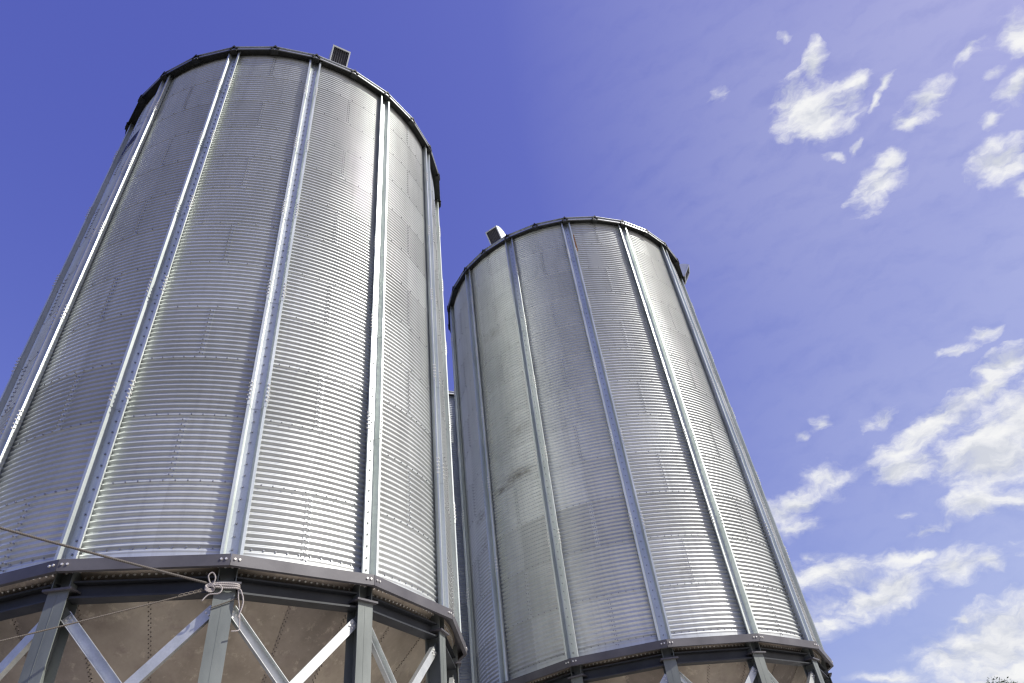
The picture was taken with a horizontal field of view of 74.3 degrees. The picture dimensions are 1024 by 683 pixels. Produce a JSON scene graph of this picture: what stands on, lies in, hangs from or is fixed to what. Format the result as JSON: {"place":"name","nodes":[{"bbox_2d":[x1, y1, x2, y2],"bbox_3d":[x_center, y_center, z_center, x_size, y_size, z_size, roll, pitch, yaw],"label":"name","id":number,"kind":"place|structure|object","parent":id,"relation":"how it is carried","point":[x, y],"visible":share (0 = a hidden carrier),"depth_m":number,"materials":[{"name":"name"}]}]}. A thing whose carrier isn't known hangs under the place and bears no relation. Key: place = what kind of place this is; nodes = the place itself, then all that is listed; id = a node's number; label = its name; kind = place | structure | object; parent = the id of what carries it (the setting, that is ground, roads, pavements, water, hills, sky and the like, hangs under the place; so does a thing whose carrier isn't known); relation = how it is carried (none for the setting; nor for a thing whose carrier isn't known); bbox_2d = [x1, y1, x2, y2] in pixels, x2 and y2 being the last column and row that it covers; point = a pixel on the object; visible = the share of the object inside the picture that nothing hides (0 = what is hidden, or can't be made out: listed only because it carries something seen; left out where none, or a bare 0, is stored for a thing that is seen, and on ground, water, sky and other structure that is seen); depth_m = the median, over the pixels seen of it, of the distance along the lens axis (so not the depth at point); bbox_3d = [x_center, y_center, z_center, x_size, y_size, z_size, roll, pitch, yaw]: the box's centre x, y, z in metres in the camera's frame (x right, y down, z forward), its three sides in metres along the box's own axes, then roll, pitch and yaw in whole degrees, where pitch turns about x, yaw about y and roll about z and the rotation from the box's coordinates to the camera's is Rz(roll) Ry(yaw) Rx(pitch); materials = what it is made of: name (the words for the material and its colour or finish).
{"place":"outdoors","nodes":[
{"label":"outdoors","id":0,"kind":"place"},
{"bbox_2d":[0,0,1023,682],"label":"sky","id":1,"kind":"structure","parent":0,"point":[839,184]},
{"bbox_2d":[986,676,1016,682],"bbox_3d":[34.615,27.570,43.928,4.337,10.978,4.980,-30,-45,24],"label":"broadleaf tree","id":2,"kind":"object","parent":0,"point":[999,680],"visible":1,"depth_m":47.06,"materials":[{"name":"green plant"}]},
{"bbox_3d":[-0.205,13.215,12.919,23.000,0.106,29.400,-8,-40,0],"label":"pavement","id":3,"kind":"structure","parent":0,"visible":0},
{"bbox_2d":[0,44,466,682],"bbox_3d":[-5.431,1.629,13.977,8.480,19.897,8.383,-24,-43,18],"label":"grain silo","id":4,"kind":"object","parent":3,"relation":"on","point":[232,364],"visible":1,"depth_m":10.18,"materials":[{"name":"metal"}]},
{"bbox_2d":[0,589,237,641],"bbox_3d":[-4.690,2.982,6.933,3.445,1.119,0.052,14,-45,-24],"label":"thin line","id":5,"kind":"object","parent":4,"relation":"attached to","point":[193,592],"visible":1,"depth_m":7.31,"materials":[{"name":"grey metal"}]},
{"bbox_2d":[0,527,243,631],"bbox_3d":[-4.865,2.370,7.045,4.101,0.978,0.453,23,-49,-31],"label":"tied rope","id":6,"kind":"object","parent":4,"relation":"attached to","point":[214,585],"visible":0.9,"depth_m":7.69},
{"bbox_2d":[449,391,471,682],"bbox_3d":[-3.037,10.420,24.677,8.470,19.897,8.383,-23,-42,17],"label":"grain silo","id":7,"kind":"object","parent":3,"relation":"on","point":[465,674],"visible":0.01,"depth_m":22.67,"materials":[{"name":"metal"}]},
{"bbox_2d":[447,215,833,682],"bbox_3d":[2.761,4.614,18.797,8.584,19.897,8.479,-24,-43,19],"label":"grain silo","id":8,"kind":"object","parent":3,"relation":"on","point":[619,525],"visible":1,"depth_m":15.72,"materials":[{"name":"metal"}]}
]}

